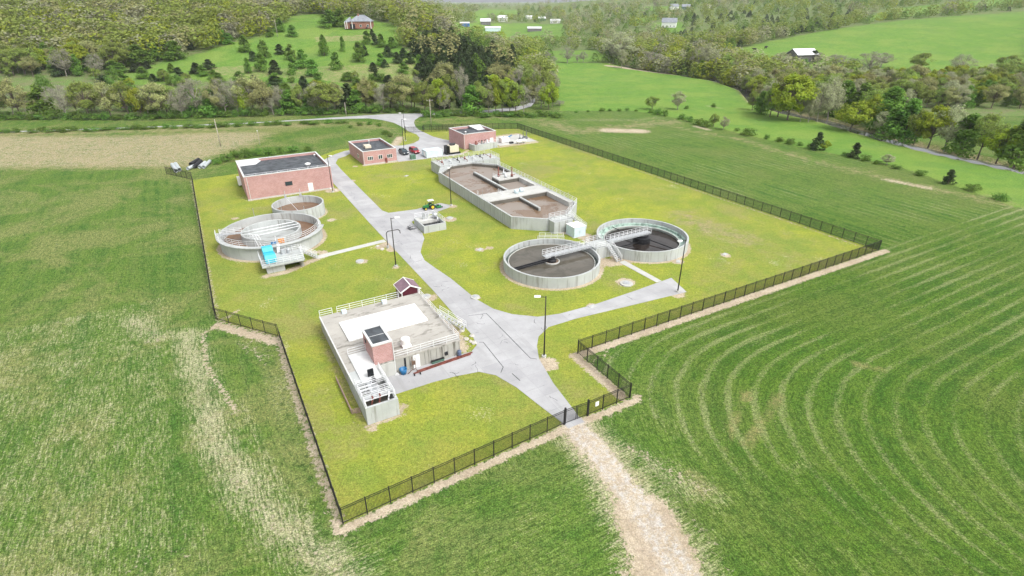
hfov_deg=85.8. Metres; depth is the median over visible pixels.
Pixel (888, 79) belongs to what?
budding tree
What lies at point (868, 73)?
budding tree
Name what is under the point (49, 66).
leafy tree
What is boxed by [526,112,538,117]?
shrub
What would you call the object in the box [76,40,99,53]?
budding tree
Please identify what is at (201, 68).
leafy tree
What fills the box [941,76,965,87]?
budding tree
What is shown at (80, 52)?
leafy tree
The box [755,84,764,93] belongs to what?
budding tree
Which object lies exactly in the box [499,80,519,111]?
leafy tree
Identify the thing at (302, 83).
cedar tree
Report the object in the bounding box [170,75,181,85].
shrub
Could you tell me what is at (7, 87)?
budding tree
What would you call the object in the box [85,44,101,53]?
budding tree
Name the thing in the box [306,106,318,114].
shrub
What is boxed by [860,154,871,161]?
shrub
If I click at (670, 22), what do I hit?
white house
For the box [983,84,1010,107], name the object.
budding tree
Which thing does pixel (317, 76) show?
leafy tree
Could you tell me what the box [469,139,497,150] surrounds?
concrete basin
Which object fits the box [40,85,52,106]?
bare tree
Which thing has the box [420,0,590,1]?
sky
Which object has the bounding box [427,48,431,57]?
cedar tree
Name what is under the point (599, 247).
concrete platform
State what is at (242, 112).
shrub
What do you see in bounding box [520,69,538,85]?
budding tree
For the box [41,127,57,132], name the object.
shrub
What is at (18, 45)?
budding tree
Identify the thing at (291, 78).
shrub
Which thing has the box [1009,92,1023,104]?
leafy tree
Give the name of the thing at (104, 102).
budding tree
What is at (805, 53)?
barn
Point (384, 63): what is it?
cedar tree
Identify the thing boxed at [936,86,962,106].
budding tree
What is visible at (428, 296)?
manhole ring
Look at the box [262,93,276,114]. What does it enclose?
bare tree
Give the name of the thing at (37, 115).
shrub
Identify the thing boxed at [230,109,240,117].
shrub
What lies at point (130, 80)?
leafy tree
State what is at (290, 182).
window
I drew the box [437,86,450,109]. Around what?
pale tree
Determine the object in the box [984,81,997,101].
leafy tree
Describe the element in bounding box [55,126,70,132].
shrub
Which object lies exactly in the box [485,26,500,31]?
metal building
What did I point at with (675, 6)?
white house
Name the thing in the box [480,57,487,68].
cedar tree
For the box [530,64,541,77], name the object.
budding tree
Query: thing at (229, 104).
leafy tree
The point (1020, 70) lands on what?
budding tree
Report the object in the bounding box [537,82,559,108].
leafy tree
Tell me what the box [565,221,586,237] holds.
equipment enclosure
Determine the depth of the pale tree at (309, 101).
239.05 m
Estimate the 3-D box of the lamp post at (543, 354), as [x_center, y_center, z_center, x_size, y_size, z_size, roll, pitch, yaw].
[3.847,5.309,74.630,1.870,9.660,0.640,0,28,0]
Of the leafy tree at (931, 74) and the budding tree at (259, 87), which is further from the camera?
the leafy tree at (931, 74)
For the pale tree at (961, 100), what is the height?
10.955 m
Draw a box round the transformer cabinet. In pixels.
[409,154,415,159]
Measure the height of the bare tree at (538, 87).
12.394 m
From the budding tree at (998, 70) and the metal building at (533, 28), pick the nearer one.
the budding tree at (998, 70)
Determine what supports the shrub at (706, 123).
on the ground
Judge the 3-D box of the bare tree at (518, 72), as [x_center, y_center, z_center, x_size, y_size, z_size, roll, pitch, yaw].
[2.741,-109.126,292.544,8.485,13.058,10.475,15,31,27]
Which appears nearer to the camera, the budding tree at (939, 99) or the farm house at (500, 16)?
the budding tree at (939, 99)
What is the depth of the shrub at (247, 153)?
174.14 m
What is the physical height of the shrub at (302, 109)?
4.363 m
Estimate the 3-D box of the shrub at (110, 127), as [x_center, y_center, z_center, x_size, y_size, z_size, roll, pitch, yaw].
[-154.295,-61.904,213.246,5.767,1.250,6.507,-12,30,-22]
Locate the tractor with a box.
[422,199,442,210]
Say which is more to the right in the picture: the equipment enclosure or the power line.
the equipment enclosure
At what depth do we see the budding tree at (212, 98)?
231.13 m
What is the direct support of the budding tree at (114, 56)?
on the ground
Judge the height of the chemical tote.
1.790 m
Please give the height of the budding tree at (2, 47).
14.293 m
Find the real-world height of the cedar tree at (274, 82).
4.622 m
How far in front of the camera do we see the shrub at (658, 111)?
240.20 m
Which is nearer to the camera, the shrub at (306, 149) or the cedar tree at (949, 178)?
the cedar tree at (949, 178)
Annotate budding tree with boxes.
[0,44,11,71]
[0,50,19,75]
[0,66,11,76]
[0,75,31,113]
[6,48,29,73]
[14,44,27,57]
[18,41,39,59]
[18,48,39,62]
[18,55,41,75]
[26,99,49,113]
[41,49,49,59]
[46,48,62,70]
[48,51,73,73]
[64,81,99,113]
[64,94,80,110]
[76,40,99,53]
[77,91,98,112]
[84,79,119,115]
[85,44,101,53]
[88,68,100,78]
[91,53,104,65]
[98,41,125,62]
[98,51,112,65]
[105,80,133,113]
[112,42,132,67]
[134,81,172,118]
[154,84,177,112]
[156,69,168,81]
[180,73,190,78]
[201,81,225,110]
[208,78,220,84]
[231,74,270,106]
[247,78,275,107]
[289,83,303,106]
[304,81,341,111]
[322,81,343,110]
[350,71,359,78]
[355,76,376,105]
[358,79,380,104]
[381,83,401,107]
[385,73,414,110]
[399,77,418,108]
[407,85,420,106]
[412,69,419,77]
[413,81,434,108]
[422,86,436,109]
[429,62,455,82]
[442,73,459,111]
[473,80,490,105]
[485,68,497,74]
[487,61,503,74]
[492,63,514,82]
[492,78,509,111]
[493,71,507,78]
[505,82,525,111]
[516,61,532,70]
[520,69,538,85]
[522,78,536,100]
[526,85,538,102]
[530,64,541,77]
[532,69,553,103]
[541,70,554,84]
[645,96,659,107]
[684,47,697,65]
[708,114,719,125]
[717,53,734,70]
[740,75,751,92]
[745,90,759,108]
[750,82,760,90]
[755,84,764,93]
[764,67,781,77]
[764,86,775,116]
[773,70,798,116]
[774,71,786,78]
[780,67,799,73]
[798,69,807,74]
[800,68,819,78]
[810,73,840,100]
[820,67,834,76]
[821,72,840,80]
[825,65,844,75]
[852,70,863,74]
[858,80,882,90]
[859,88,884,111]
[864,70,876,78]
[869,77,889,90]
[872,83,883,98]
[879,74,892,83]
[881,66,894,74]
[881,86,906,104]
[888,71,910,82]
[888,79,911,92]
[900,67,916,78]
[902,70,922,79]
[904,82,920,96]
[908,63,928,73]
[908,108,935,144]
[909,52,936,65]
[910,80,928,97]
[914,66,929,76]
[919,78,938,102]
[920,89,936,107]
[934,77,952,89]
[935,87,947,105]
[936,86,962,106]
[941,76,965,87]
[954,67,971,77]
[962,67,977,78]
[973,70,990,79]
[973,74,986,84]
[973,112,1011,159]
[980,66,996,72]
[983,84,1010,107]
[988,67,1011,77]
[994,55,1023,69]
[995,63,1018,72]
[997,78,1016,92]
[1000,75,1021,91]
[1004,65,1016,72]
[1013,86,1023,107]
[1014,67,1023,77]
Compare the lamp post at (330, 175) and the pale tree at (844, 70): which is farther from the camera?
the pale tree at (844, 70)
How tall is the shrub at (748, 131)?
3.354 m
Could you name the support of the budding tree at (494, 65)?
on the ground
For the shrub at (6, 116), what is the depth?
229.34 m
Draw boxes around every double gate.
[405,126,422,132]
[564,399,589,424]
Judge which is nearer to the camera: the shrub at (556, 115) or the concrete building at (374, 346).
the concrete building at (374, 346)
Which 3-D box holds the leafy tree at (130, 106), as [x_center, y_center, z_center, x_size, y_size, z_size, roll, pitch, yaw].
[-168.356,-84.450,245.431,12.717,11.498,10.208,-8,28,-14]
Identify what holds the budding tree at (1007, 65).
on the ground
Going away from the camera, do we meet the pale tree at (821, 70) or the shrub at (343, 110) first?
the shrub at (343, 110)
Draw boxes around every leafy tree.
[24,84,64,118]
[33,48,48,68]
[39,42,46,49]
[45,56,63,70]
[57,37,84,48]
[61,43,88,71]
[69,54,85,75]
[81,57,88,71]
[85,53,97,72]
[102,60,122,73]
[107,63,127,73]
[117,72,131,82]
[120,85,137,110]
[121,44,155,65]
[123,77,134,85]
[123,88,148,112]
[135,67,149,78]
[140,90,162,112]
[144,43,164,60]
[156,69,169,79]
[161,40,188,59]
[166,63,175,72]
[177,89,198,117]
[196,65,208,76]
[196,89,224,115]
[207,69,215,79]
[211,72,225,82]
[213,85,234,111]
[216,29,229,43]
[224,33,234,43]
[229,85,249,113]
[231,71,244,80]
[238,35,251,51]
[243,57,252,73]
[253,53,267,71]
[256,40,272,57]
[264,27,274,36]
[266,72,287,84]
[274,18,284,31]
[277,83,292,109]
[277,89,303,114]
[283,44,297,59]
[285,25,298,36]
[287,55,297,74]
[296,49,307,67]
[301,96,318,111]
[304,59,322,75]
[309,79,321,84]
[311,72,326,83]
[317,9,339,27]
[317,34,330,55]
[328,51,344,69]
[331,8,345,26]
[339,36,345,51]
[347,89,365,111]
[351,41,366,61]
[352,78,361,84]
[361,30,371,44]
[375,33,386,46]
[376,53,383,65]
[387,37,398,47]
[397,62,409,73]
[415,54,420,70]
[427,53,434,63]
[429,78,449,109]
[461,85,484,114]
[472,59,478,68]
[476,64,484,79]
[483,74,497,85]
[488,75,504,110]
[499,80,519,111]
[501,77,510,92]
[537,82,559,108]
[634,44,644,54]
[637,52,645,62]
[745,74,766,92]
[752,91,769,114]
[769,73,820,119]
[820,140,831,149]
[823,79,856,116]
[834,100,878,130]
[844,82,875,114]
[848,74,869,84]
[863,93,887,118]
[864,86,908,130]
[870,106,907,140]
[885,98,924,144]
[894,67,905,72]
[914,104,956,148]
[920,72,936,79]
[939,65,954,72]
[940,113,985,158]
[954,65,969,69]
[955,85,975,107]
[963,78,980,89]
[972,85,988,99]
[972,90,984,106]
[977,73,999,83]
[979,125,1023,163]
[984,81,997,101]
[993,119,1023,171]
[1001,90,1014,106]
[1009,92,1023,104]
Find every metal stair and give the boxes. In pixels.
[300,244,316,258]
[437,305,465,330]
[570,212,586,227]
[607,242,621,261]
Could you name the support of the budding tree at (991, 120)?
on the ground
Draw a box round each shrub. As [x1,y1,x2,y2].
[0,111,12,120]
[0,129,10,132]
[10,127,21,132]
[12,110,26,119]
[25,114,36,119]
[26,128,38,132]
[33,73,44,83]
[33,113,41,119]
[34,80,49,90]
[37,77,54,88]
[37,126,45,130]
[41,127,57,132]
[43,110,57,119]
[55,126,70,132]
[57,112,74,119]
[66,111,81,119]
[68,126,79,130]
[80,112,95,119]
[83,127,98,131]
[91,112,103,119]
[101,111,111,119]
[104,77,114,86]
[106,126,119,129]
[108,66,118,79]
[109,114,125,119]
[119,126,131,129]
[122,112,139,120]
[131,124,142,129]
[139,112,153,119]
[148,113,159,118]
[156,110,167,118]
[164,75,172,84]
[166,110,180,118]
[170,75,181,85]
[180,111,192,118]
[181,123,194,127]
[193,112,208,117]
[193,124,204,128]
[204,109,220,117]
[206,122,220,127]
[211,157,221,164]
[215,110,230,117]
[218,153,234,161]
[219,122,231,126]
[229,149,243,157]
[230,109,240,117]
[233,122,244,126]
[238,108,250,115]
[239,148,255,157]
[247,120,258,125]
[249,107,263,116]
[250,148,261,155]
[257,108,267,115]
[260,147,275,156]
[262,121,271,125]
[269,120,284,124]
[273,146,283,153]
[274,107,284,115]
[286,107,296,114]
[286,145,298,151]
[288,76,294,82]
[295,106,309,115]
[302,146,312,150]
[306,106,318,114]
[306,120,320,124]
[317,108,330,114]
[324,119,333,123]
[327,108,339,113]
[333,120,348,123]
[337,107,351,114]
[340,73,351,80]
[362,104,374,112]
[367,73,375,80]
[371,103,382,112]
[374,73,384,81]
[382,107,395,112]
[397,105,407,111]
[408,107,420,112]
[421,109,428,116]
[422,110,434,116]
[434,111,441,117]
[439,109,448,116]
[441,109,452,116]
[452,110,460,115]
[459,110,469,116]
[472,109,480,116]
[476,111,487,117]
[503,111,513,116]
[515,111,525,117]
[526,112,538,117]
[540,111,548,116]
[551,112,564,117]
[653,108,662,114]
[677,114,686,118]
[684,116,692,121]
[692,118,702,124]
[700,119,712,126]
[739,127,757,135]
[784,138,795,143]
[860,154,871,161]
[891,164,901,169]
[914,169,927,175]
[961,183,982,191]
[990,193,1011,201]
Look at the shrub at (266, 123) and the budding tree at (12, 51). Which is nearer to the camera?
the shrub at (266, 123)
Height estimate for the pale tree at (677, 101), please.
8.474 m
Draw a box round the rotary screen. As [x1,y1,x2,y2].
[261,245,276,263]
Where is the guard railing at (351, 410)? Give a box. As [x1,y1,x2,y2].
[336,377,360,413]
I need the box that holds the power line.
[11,114,188,120]
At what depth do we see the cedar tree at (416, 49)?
318.97 m
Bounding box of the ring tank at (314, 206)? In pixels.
[271,189,324,217]
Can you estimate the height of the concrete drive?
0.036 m
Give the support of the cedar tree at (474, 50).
on the ground
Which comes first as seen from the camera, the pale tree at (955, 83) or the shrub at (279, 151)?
the shrub at (279, 151)
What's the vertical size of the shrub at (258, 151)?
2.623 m
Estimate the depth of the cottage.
907.01 m
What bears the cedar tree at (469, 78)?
on the ground
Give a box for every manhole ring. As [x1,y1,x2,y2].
[422,294,430,298]
[471,294,479,299]
[620,280,632,286]
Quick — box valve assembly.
[508,131,527,139]
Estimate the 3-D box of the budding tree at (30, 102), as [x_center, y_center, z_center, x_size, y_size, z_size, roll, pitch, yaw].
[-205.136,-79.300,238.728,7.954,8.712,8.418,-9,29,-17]
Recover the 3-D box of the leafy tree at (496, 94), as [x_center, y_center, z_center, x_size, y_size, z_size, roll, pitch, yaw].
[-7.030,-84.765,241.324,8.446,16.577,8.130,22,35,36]
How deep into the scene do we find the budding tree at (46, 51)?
301.31 m
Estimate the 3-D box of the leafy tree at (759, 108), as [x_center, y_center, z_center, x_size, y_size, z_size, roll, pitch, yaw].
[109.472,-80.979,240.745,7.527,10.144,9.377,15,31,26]
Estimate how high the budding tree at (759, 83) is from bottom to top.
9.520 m
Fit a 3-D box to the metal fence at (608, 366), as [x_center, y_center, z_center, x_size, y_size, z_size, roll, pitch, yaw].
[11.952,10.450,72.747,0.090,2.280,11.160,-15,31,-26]
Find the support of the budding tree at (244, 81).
on the ground
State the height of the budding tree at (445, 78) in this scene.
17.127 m
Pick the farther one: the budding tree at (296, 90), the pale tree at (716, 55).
the pale tree at (716, 55)
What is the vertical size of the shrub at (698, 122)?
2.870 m
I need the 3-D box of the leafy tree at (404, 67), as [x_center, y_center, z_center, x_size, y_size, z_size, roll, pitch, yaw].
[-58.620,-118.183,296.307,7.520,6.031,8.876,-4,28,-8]
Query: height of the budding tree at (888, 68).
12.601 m
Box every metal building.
[460,22,469,26]
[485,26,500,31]
[527,26,541,31]
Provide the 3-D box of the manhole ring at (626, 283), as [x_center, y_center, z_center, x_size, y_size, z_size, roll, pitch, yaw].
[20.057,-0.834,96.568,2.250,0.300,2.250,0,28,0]
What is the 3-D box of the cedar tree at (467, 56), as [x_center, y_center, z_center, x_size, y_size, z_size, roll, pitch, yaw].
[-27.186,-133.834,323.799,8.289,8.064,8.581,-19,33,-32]
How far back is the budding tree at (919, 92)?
257.75 m
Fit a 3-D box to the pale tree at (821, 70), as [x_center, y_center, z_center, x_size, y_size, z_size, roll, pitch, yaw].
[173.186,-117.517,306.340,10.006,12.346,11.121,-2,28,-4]
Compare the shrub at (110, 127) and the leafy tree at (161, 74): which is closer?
the shrub at (110, 127)
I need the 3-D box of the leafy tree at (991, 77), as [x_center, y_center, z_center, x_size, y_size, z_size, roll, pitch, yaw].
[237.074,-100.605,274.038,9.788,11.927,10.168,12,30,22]
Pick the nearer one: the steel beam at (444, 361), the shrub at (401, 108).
the steel beam at (444, 361)
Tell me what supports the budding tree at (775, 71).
on the ground
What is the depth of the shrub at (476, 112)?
236.66 m
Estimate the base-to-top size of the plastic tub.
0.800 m
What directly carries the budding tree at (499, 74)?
on the ground
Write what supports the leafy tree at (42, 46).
on the ground
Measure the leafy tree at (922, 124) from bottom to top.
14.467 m
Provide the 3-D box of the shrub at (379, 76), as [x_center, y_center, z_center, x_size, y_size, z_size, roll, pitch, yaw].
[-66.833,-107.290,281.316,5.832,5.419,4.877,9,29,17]
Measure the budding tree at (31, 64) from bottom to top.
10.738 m
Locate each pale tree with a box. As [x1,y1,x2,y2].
[302,83,321,106]
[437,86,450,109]
[478,81,494,112]
[513,65,527,79]
[549,73,560,86]
[600,31,637,59]
[616,50,627,67]
[672,91,686,109]
[699,43,714,61]
[711,50,720,76]
[720,116,729,129]
[751,68,765,76]
[758,85,773,104]
[763,79,779,89]
[775,52,788,63]
[797,92,810,119]
[805,95,820,121]
[810,81,836,121]
[817,75,847,120]
[818,65,832,72]
[837,66,850,76]
[853,78,872,101]
[873,111,889,132]
[875,68,886,76]
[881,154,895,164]
[884,69,900,82]
[904,88,916,102]
[936,104,970,151]
[940,79,963,105]
[947,72,956,78]
[950,85,971,105]
[959,73,974,83]
[960,79,973,86]
[1009,72,1023,98]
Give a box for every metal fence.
[164,166,190,178]
[190,172,216,319]
[214,308,277,335]
[276,324,341,519]
[339,409,564,524]
[423,123,513,129]
[424,125,453,131]
[518,123,880,245]
[577,340,630,395]
[578,240,881,351]
[588,383,631,415]
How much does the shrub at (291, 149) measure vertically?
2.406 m
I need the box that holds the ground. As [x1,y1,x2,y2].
[0,0,1023,575]
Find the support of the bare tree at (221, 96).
on the ground
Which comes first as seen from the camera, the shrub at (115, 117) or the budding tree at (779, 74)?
the shrub at (115, 117)
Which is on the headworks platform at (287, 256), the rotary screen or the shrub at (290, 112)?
the rotary screen
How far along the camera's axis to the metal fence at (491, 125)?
211.93 m
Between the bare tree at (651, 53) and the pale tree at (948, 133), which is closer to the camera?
the pale tree at (948, 133)
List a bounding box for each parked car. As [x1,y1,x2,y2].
[398,148,408,154]
[409,146,419,153]
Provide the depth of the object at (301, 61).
301.71 m
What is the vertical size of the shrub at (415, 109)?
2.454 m
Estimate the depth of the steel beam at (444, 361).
75.51 m
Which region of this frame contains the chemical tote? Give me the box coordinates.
[499,136,508,142]
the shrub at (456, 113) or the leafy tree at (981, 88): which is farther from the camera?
the leafy tree at (981, 88)
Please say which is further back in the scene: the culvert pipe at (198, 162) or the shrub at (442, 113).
the shrub at (442, 113)
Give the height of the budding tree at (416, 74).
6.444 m
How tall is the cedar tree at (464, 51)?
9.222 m
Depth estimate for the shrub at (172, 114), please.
231.99 m
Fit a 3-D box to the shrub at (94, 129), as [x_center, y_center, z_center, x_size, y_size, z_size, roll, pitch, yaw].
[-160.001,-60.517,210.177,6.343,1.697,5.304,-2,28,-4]
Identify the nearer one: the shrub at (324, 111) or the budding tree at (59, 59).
the shrub at (324, 111)
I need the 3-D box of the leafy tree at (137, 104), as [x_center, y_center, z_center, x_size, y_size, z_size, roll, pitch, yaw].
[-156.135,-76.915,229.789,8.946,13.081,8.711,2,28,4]
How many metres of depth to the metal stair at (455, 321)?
82.88 m
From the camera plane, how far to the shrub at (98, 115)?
228.87 m
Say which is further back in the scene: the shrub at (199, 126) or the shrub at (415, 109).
the shrub at (415, 109)
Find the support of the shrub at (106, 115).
on the ground
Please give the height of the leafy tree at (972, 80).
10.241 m
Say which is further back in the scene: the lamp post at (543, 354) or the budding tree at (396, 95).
the budding tree at (396, 95)
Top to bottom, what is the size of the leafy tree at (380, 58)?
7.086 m
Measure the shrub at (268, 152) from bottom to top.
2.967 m
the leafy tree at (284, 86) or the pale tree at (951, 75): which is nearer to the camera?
the leafy tree at (284, 86)
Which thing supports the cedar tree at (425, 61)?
on the ground
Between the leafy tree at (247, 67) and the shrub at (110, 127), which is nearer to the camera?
the shrub at (110, 127)
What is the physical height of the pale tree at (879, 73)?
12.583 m
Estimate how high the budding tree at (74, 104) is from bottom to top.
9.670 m
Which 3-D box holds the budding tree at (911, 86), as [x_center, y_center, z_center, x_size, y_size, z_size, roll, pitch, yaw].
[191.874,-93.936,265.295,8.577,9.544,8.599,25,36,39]
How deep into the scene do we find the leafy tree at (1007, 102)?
257.10 m
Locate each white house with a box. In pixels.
[661,18,677,27]
[669,4,678,9]
[681,4,690,9]
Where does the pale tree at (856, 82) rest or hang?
on the ground
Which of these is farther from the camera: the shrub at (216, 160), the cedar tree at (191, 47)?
the cedar tree at (191, 47)
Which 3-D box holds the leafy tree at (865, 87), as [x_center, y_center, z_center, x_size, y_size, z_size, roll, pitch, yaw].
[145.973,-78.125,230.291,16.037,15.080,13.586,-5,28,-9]
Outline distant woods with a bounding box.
[0,0,1023,86]
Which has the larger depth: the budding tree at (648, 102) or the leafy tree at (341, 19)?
the leafy tree at (341, 19)
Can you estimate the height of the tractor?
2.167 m
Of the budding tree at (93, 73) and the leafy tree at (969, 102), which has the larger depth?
the budding tree at (93, 73)
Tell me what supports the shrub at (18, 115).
on the ground
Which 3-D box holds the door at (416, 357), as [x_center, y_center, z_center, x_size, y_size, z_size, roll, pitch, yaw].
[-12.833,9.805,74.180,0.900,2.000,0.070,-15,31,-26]
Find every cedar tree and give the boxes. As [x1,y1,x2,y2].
[27,55,41,72]
[50,60,68,76]
[94,75,107,84]
[128,62,139,72]
[143,61,152,68]
[148,73,158,81]
[173,67,185,76]
[185,41,195,49]
[188,62,199,73]
[202,59,216,68]
[249,51,256,60]
[267,76,284,85]
[268,59,281,74]
[274,44,285,54]
[298,76,309,88]
[298,80,309,90]
[336,83,355,112]
[360,45,369,55]
[368,62,378,71]
[371,33,379,44]
[381,45,393,56]
[381,59,389,67]
[382,75,391,84]
[392,52,402,62]
[398,48,406,57]
[403,53,415,63]
[413,45,423,56]
[413,63,420,73]
[416,65,425,84]
[422,34,427,49]
[422,55,428,70]
[422,71,428,81]
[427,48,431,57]
[427,66,431,76]
[434,56,439,66]
[438,54,446,63]
[441,47,447,59]
[449,56,458,72]
[456,85,464,107]
[457,38,462,54]
[459,37,470,52]
[462,47,467,57]
[464,53,469,61]
[466,72,471,85]
[471,45,478,59]
[471,70,478,81]
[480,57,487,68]
[483,52,491,62]
[485,49,492,62]
[508,44,517,57]
[809,132,825,150]
[846,142,861,158]
[941,169,956,184]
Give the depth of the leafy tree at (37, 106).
229.44 m
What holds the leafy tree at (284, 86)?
on the ground
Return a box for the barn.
[786,48,818,61]
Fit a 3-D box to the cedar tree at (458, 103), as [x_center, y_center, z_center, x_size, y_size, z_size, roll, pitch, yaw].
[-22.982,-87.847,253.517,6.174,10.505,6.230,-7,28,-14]
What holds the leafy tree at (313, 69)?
on the ground
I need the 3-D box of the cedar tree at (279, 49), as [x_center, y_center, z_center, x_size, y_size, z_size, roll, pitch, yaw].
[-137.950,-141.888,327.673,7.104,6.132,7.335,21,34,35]
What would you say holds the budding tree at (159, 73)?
on the ground
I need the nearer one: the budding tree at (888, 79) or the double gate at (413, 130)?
the double gate at (413, 130)
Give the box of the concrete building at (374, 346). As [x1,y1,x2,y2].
[319,287,460,424]
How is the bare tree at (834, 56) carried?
on the ground
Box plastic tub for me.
[399,366,406,374]
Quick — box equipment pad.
[496,134,535,145]
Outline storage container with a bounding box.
[422,147,442,157]
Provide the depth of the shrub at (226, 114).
234.14 m
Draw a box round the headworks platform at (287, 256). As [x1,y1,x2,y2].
[257,244,304,273]
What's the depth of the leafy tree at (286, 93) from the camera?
238.63 m
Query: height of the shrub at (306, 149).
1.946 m
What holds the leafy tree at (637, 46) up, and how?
on the ground
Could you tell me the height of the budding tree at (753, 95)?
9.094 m
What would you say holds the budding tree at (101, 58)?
on the ground
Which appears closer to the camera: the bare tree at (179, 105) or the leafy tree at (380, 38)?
the bare tree at (179, 105)
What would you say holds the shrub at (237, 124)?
on the ground
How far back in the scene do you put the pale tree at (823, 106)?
221.22 m
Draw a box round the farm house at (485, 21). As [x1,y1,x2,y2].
[480,18,490,24]
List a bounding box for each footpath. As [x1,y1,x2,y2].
[317,239,385,258]
[619,260,660,281]
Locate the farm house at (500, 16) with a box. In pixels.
[497,15,507,21]
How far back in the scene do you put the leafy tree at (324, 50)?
323.81 m
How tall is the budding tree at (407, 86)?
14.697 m
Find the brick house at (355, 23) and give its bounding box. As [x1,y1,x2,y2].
[344,14,373,28]
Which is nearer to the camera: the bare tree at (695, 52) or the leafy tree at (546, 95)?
the leafy tree at (546, 95)
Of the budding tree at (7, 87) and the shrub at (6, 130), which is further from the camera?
the budding tree at (7, 87)
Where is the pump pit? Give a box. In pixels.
[414,210,445,233]
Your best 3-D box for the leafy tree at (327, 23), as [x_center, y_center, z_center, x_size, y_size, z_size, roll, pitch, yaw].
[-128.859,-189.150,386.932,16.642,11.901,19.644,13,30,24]
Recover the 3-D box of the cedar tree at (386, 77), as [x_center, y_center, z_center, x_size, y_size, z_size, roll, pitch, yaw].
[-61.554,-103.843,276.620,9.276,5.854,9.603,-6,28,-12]
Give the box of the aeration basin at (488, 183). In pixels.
[431,150,576,233]
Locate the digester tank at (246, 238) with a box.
[214,205,323,260]
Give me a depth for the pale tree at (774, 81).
267.91 m
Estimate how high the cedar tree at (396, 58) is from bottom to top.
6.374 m
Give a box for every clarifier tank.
[503,238,600,288]
[596,218,688,261]
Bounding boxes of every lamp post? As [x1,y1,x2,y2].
[327,155,333,191]
[390,216,399,266]
[448,167,452,205]
[534,295,545,357]
[676,240,685,292]
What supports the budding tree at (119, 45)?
on the ground
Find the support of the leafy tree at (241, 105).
on the ground
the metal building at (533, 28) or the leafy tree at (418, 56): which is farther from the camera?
the metal building at (533, 28)
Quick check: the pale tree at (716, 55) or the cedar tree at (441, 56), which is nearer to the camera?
the cedar tree at (441, 56)
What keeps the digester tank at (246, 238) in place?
on the ground
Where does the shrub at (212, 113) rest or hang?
on the ground
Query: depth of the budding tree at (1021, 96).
251.29 m
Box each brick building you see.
[236,151,333,200]
[348,138,396,164]
[449,124,495,149]
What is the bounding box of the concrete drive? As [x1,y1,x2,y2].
[0,98,685,427]
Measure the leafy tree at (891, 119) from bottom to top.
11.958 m
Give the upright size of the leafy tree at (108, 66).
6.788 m
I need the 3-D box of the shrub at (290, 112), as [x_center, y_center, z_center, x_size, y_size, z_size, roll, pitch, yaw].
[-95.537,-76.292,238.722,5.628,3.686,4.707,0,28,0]
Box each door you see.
[308,183,313,190]
[413,354,419,367]
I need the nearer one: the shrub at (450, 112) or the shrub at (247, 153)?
the shrub at (247, 153)
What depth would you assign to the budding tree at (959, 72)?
290.29 m
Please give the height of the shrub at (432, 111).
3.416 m
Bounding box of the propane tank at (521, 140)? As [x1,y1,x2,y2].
[516,139,526,143]
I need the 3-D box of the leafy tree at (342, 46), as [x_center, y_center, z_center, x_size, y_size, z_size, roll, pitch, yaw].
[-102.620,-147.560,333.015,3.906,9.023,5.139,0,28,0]
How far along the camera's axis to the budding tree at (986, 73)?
283.16 m
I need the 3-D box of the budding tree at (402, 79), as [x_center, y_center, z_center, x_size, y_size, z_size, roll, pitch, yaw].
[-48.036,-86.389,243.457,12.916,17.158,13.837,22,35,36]
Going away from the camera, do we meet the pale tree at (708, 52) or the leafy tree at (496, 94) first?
the leafy tree at (496, 94)
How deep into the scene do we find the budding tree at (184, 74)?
280.24 m
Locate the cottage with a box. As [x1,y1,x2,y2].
[550,19,559,22]
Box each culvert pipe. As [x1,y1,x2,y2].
[174,162,181,170]
[186,164,195,169]
[189,158,199,165]
[193,159,202,168]
[202,160,210,168]
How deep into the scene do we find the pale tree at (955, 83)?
255.46 m
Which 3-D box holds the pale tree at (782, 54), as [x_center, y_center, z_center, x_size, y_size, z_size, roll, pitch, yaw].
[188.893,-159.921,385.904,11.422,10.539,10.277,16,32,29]
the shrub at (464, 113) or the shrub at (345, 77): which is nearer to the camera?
the shrub at (464, 113)
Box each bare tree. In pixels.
[2,93,16,113]
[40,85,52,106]
[42,83,74,112]
[46,49,72,75]
[53,90,66,111]
[84,53,103,75]
[164,87,190,118]
[173,78,208,111]
[210,77,232,111]
[220,76,244,115]
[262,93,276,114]
[271,85,286,109]
[372,83,389,111]
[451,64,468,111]
[510,69,522,84]
[516,83,531,111]
[535,82,547,107]
[560,47,574,62]
[580,51,586,59]
[635,51,663,66]
[689,46,707,65]
[813,52,825,61]
[827,54,843,62]
[833,55,855,66]
[853,51,890,68]
[870,52,897,66]
[949,54,979,66]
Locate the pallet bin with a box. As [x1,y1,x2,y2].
[431,357,443,363]
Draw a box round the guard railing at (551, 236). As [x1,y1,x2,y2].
[537,233,563,238]
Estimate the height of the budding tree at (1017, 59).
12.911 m
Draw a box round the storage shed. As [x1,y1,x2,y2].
[393,277,420,297]
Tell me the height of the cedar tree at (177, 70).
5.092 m
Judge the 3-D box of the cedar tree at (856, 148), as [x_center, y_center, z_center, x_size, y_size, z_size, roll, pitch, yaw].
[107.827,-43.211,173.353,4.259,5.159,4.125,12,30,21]
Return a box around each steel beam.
[413,353,470,373]
[418,352,471,370]
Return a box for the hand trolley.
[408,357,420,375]
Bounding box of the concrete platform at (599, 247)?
[585,234,612,258]
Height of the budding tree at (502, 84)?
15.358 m
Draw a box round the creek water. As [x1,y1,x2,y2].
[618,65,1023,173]
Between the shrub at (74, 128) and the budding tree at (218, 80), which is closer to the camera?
the shrub at (74, 128)
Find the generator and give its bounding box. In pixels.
[444,143,460,154]
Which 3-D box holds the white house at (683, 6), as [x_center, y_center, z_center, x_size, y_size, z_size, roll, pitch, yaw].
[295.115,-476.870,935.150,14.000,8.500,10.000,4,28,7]
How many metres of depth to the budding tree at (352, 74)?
276.94 m
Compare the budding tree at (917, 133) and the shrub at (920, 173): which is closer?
the shrub at (920, 173)
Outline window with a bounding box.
[285,181,292,185]

